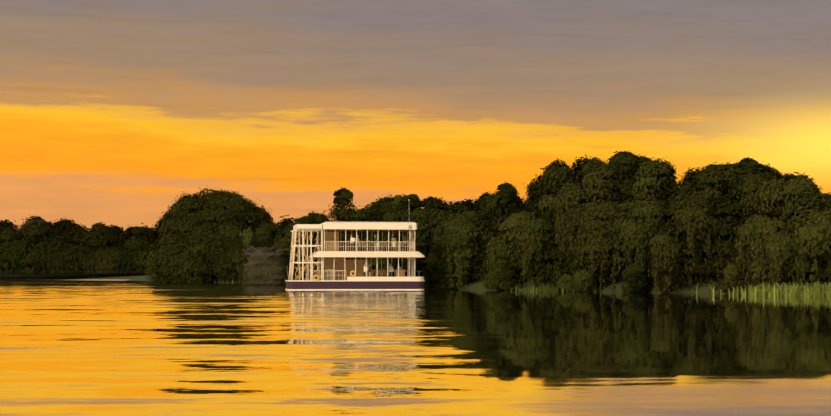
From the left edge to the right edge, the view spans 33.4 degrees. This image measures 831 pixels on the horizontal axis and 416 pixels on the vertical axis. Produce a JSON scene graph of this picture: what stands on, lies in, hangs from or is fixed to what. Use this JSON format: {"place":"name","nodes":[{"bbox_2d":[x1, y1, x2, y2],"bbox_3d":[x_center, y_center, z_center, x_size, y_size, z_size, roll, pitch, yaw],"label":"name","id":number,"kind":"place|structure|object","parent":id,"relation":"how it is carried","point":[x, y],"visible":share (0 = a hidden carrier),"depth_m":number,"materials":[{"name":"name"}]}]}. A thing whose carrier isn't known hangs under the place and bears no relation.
{"place":"outdoors","nodes":[
{"label":"outdoors","id":0,"kind":"place"},
{"bbox_2d":[0,258,775,293],"bbox_3d":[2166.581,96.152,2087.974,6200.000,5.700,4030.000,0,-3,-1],"label":"bank ground","id":1,"kind":"structure","parent":0,"point":[471,285],"depth_m":150.05,"materials":[{"name":"green soil"}]},
{"bbox_2d":[0,235,7,274],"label":"bush","id":2,"kind":"object","parent":1,"relation":"on","point":[1,242],"visible":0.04,"depth_m":341.28,"materials":[{"name":"green plant"}]},
{"bbox_2d":[0,219,20,239],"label":"tree","id":3,"kind":"object","parent":1,"relation":"on","point":[4,224],"visible":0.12,"depth_m":367.77,"materials":[{"name":"green plant"}]},
{"bbox_2d":[0,235,39,274],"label":"bush","id":4,"kind":"object","parent":1,"relation":"on","point":[11,250],"visible":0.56,"depth_m":337.67,"materials":[{"name":"green plant"}]},
{"bbox_2d":[0,219,49,241],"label":"tree","id":5,"kind":"object","parent":1,"relation":"on","point":[9,232],"visible":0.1,"depth_m":362.40,"materials":[{"name":"green plant"}]},
{"bbox_2d":[13,236,55,274],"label":"bush","id":6,"kind":"object","parent":1,"relation":"on","point":[37,248],"visible":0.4,"depth_m":335.74,"materials":[{"name":"green plant"}]},
{"bbox_2d":[17,213,61,242],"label":"tree","id":7,"kind":"object","parent":1,"relation":"on","point":[37,226],"visible":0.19,"depth_m":358.41,"materials":[{"name":"green plant"}]},
{"bbox_2d":[49,218,81,241],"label":"tree","id":8,"kind":"object","parent":1,"relation":"on","point":[65,225],"visible":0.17,"depth_m":360.15,"materials":[{"name":"green plant"}]},
{"bbox_2d":[0,279,130,280],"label":"shore sand","id":9,"kind":"structure","parent":1,"relation":"on","point":[74,279],"depth_m":328.19,"materials":[{"name":"beige sand"}]},
{"bbox_2d":[64,222,108,244],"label":"tree","id":10,"kind":"object","parent":1,"relation":"on","point":[81,232],"visible":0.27,"depth_m":355.57,"materials":[{"name":"green plant"}]},
{"bbox_2d":[82,224,124,247],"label":"tree","id":11,"kind":"object","parent":1,"relation":"on","point":[104,235],"visible":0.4,"depth_m":345.43,"materials":[{"name":"green plant"}]},
{"bbox_2d":[86,245,132,274],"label":"bush","id":12,"kind":"object","parent":1,"relation":"on","point":[101,261],"visible":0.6,"depth_m":326.72,"materials":[{"name":"green plant"}]},
{"bbox_2d":[112,226,140,248],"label":"tree","id":13,"kind":"object","parent":1,"relation":"on","point":[119,240],"visible":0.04,"depth_m":343.54,"materials":[{"name":"green plant"}]},
{"bbox_2d":[111,246,146,274],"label":"bush","id":14,"kind":"object","parent":1,"relation":"on","point":[125,258],"visible":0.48,"depth_m":323.93,"materials":[{"name":"green plant"}]},
{"bbox_2d":[121,223,154,249],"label":"tree","id":15,"kind":"object","parent":1,"relation":"on","point":[136,236],"visible":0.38,"depth_m":332.97,"materials":[{"name":"green plant"}]},
{"bbox_2d":[132,242,150,274],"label":"bush","id":16,"kind":"object","parent":1,"relation":"on","point":[140,261],"visible":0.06,"depth_m":321.63,"materials":[{"name":"green plant"}]},
{"bbox_2d":[142,185,278,282],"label":"tree","id":17,"kind":"object","parent":1,"relation":"on","point":[198,237],"visible":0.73,"depth_m":241.54,"materials":[{"name":"green plant"}]},
{"bbox_2d":[232,218,275,283],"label":"tree","id":18,"kind":"object","parent":1,"relation":"on","point":[245,236],"visible":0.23,"depth_m":229.77,"materials":[{"name":"green plant"}]},
{"bbox_2d":[243,218,284,266],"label":"tree","id":19,"kind":"object","parent":1,"relation":"on","point":[265,232],"visible":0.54,"depth_m":219.46,"materials":[{"name":"green plant"}]},
{"bbox_2d":[241,245,293,284],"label":"dry bush","id":20,"kind":"object","parent":1,"relation":"on","point":[256,274],"depth_m":202.07,"materials":[{"name":"plant"}]},
{"bbox_2d":[276,215,298,229],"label":"tree","id":21,"kind":"object","parent":1,"relation":"on","point":[286,222],"visible":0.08,"depth_m":255.61,"materials":[{"name":"green plant"}]},
{"bbox_2d":[273,215,323,284],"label":"tree","id":22,"kind":"object","parent":1,"relation":"on","point":[283,241],"visible":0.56,"depth_m":203.45,"materials":[{"name":"green plant"}]},
{"bbox_2d":[295,259,320,279],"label":"bush","id":23,"kind":"object","parent":1,"relation":"on","point":[304,276],"visible":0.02,"depth_m":202.20,"materials":[{"name":"green plant"}]},
{"bbox_2d":[309,263,320,278],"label":"bush","id":24,"kind":"object","parent":1,"relation":"on","point":[315,267],"visible":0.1,"depth_m":192.10,"materials":[{"name":"green plant"}]},
{"bbox_2d":[307,210,335,245],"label":"tree","id":25,"kind":"object","parent":1,"relation":"on","point":[321,218],"visible":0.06,"depth_m":231.57,"materials":[{"name":"green plant"}]},
{"bbox_2d":[312,186,372,259],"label":"tree","id":26,"kind":"object","parent":1,"relation":"on","point":[343,196],"visible":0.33,"depth_m":212.12,"materials":[{"name":"green plant"}]},
{"bbox_2d":[359,202,376,216],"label":"tree","id":27,"kind":"object","parent":1,"relation":"on","point":[371,205],"visible":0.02,"depth_m":243.19,"materials":[{"name":"green plant"}]},
{"bbox_2d":[349,206,395,259],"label":"tree","id":28,"kind":"object","parent":1,"relation":"on","point":[362,215],"visible":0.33,"depth_m":188.21,"materials":[{"name":"green plant"}]},
{"bbox_2d":[356,258,401,276],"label":"bush","id":29,"kind":"object","parent":1,"relation":"on","point":[376,263],"visible":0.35,"depth_m":168.61,"materials":[{"name":"green plant"}]},
{"bbox_2d":[149,279,609,291],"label":"fringe grass","id":30,"kind":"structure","parent":1,"relation":"on","point":[542,288],"depth_m":137.58,"materials":[{"name":"green plant"}]},
{"bbox_2d":[370,194,392,221],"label":"tree","id":31,"kind":"object","parent":1,"relation":"on","point":[382,207],"visible":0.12,"depth_m":224.31,"materials":[{"name":"green plant"}]},
{"bbox_2d":[390,194,420,208],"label":"tree","id":32,"kind":"object","parent":1,"relation":"on","point":[396,199],"visible":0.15,"depth_m":197.85,"materials":[{"name":"green plant"}]},
{"bbox_2d":[380,196,448,266],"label":"tree","id":33,"kind":"object","parent":1,"relation":"on","point":[405,207],"visible":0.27,"depth_m":178.02,"materials":[{"name":"green plant"}]},
{"bbox_2d":[405,264,426,282],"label":"bush","id":34,"kind":"object","parent":1,"relation":"on","point":[416,271],"visible":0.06,"depth_m":159.70,"materials":[{"name":"green plant"}]},
{"bbox_2d":[401,206,470,287],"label":"tree","id":35,"kind":"object","parent":1,"relation":"on","point":[431,229],"visible":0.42,"depth_m":157.77,"materials":[{"name":"green plant"}]},
{"bbox_2d":[421,252,463,289],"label":"bush","id":36,"kind":"object","parent":1,"relation":"on","point":[434,267],"visible":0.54,"depth_m":152.66,"materials":[{"name":"green plant"}]},
{"bbox_2d":[445,200,456,212],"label":"tree","id":37,"kind":"object","parent":1,"relation":"on","point":[450,204],"depth_m":203.33,"materials":[{"name":"green plant"}]},
{"bbox_2d":[437,197,491,288],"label":"tree","id":38,"kind":"object","parent":1,"relation":"on","point":[460,245],"visible":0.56,"depth_m":152.05,"materials":[{"name":"green plant"}]},
{"bbox_2d":[476,181,518,220],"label":"tree","id":39,"kind":"object","parent":1,"relation":"on","point":[486,202],"visible":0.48,"depth_m":163.49,"materials":[{"name":"green plant"}]},
{"bbox_2d":[481,262,525,290],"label":"bush","id":40,"kind":"object","parent":1,"relation":"on","point":[503,277],"visible":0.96,"depth_m":144.52,"materials":[{"name":"green plant"}]},
{"bbox_2d":[479,193,535,289],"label":"tree","id":41,"kind":"object","parent":1,"relation":"on","point":[501,234],"visible":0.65,"depth_m":146.63,"materials":[{"name":"green plant"}]},
{"bbox_2d":[523,168,546,215],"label":"tree","id":42,"kind":"object","parent":1,"relation":"on","point":[535,190],"visible":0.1,"depth_m":184.45,"materials":[{"name":"green plant"}]},
{"bbox_2d":[514,185,575,287],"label":"tree","id":43,"kind":"object","parent":1,"relation":"on","point":[536,241],"visible":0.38,"depth_m":141.68,"materials":[{"name":"green plant"}]},
{"bbox_2d":[541,158,572,192],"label":"tree","id":44,"kind":"object","parent":1,"relation":"on","point":[553,174],"visible":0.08,"depth_m":155.51,"materials":[{"name":"green plant"}]},
{"bbox_2d":[550,251,596,291],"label":"bush","id":45,"kind":"object","parent":1,"relation":"on","point":[566,276],"visible":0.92,"depth_m":135.36,"materials":[{"name":"green plant"}]},
{"bbox_2d":[552,154,634,290],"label":"tree","id":46,"kind":"object","parent":1,"relation":"on","point":[585,210],"visible":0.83,"depth_m":136.27,"materials":[{"name":"green plant"}]},
{"bbox_2d":[607,151,638,201],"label":"tree","id":47,"kind":"object","parent":1,"relation":"on","point":[624,162],"visible":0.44,"depth_m":148.11,"materials":[{"name":"green plant"}]},
{"bbox_2d":[621,263,650,292],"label":"bush","id":48,"kind":"object","parent":1,"relation":"on","point":[636,281],"visible":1,"depth_m":130.76,"materials":[{"name":"green plant"}]},
{"bbox_2d":[622,154,652,181],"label":"tree","id":49,"kind":"object","parent":1,"relation":"on","point":[641,159],"depth_m":152.64,"materials":[{"name":"green plant"}]},
{"bbox_2d":[607,157,680,285],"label":"tree","id":50,"kind":"object","parent":1,"relation":"on","point":[637,225],"visible":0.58,"depth_m":132.24,"materials":[{"name":"green plant"}]},
{"bbox_2d":[643,164,724,291],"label":"tree","id":51,"kind":"object","parent":1,"relation":"on","point":[680,245],"visible":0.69,"depth_m":127.45,"materials":[{"name":"green plant"}]},
{"bbox_2d":[677,167,701,187],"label":"tree","id":52,"kind":"object","parent":1,"relation":"on","point":[691,171],"visible":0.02,"depth_m":169.13,"materials":[{"name":"green plant"}]},
{"bbox_2d":[694,162,736,238],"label":"tree","id":53,"kind":"object","parent":1,"relation":"on","point":[728,166],"visible":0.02,"depth_m":140.67,"materials":[{"name":"green plant"}]},
{"bbox_2d":[689,163,777,292],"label":"tree","id":54,"kind":"object","parent":1,"relation":"on","point":[721,187],"visible":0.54,"depth_m":124.70,"materials":[{"name":"green plant"}]},
{"bbox_2d":[721,262,759,293],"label":"bush","id":55,"kind":"object","parent":1,"relation":"on","point":[731,275],"visible":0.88,"depth_m":122.32,"materials":[{"name":"green plant"}]},
{"bbox_2d":[730,156,758,195],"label":"tree","id":56,"kind":"object","parent":1,"relation":"on","point":[747,161],"visible":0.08,"depth_m":139.72,"materials":[{"name":"green plant"}]},
{"bbox_2d":[696,281,830,296],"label":"reeds","id":57,"kind":"object","parent":1,"relation":"on","point":[793,290],"visible":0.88,"depth_m":112.83,"materials":[{"name":"green plant"}]},
{"bbox_2d":[744,161,784,176],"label":"tree","id":58,"kind":"object","parent":1,"relation":"on","point":[775,171],"depth_m":137.05,"materials":[{"name":"green plant"}]},
{"bbox_2d":[733,172,820,288],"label":"tree","id":59,"kind":"object","parent":1,"relation":"on","point":[762,242],"visible":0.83,"depth_m":120.00,"materials":[{"name":"green plant"}]},
{"bbox_2d":[777,188,830,286],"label":"tree","id":60,"kind":"object","parent":1,"relation":"on","point":[808,225],"visible":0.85,"depth_m":116.82,"materials":[{"name":"green plant"}]},
{"bbox_2d":[821,190,830,208],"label":"tree","id":61,"kind":"object","parent":1,"relation":"on","point":[829,200],"visible":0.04,"depth_m":131.00,"materials":[{"name":"green plant"}]},
{"bbox_2d":[0,280,830,415],"bbox_3d":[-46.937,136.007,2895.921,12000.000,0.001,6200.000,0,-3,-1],"label":"river water","id":62,"kind":"structure","parent":0,"point":[100,348],"depth_m":33.53,"materials":[{"name":"orange liquid"}]},
{"bbox_2d":[285,200,424,290],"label":"river boat","id":63,"kind":"object","parent":62,"relation":"on","point":[338,271],"visible":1,"depth_m":147.09,"materials":[{"name":"beige metal"}]},
{"bbox_2d":[0,0,830,230],"label":"sky","id":64,"kind":"structure","parent":0,"point":[111,111],"materials":[{"name":"orange"}]}
]}

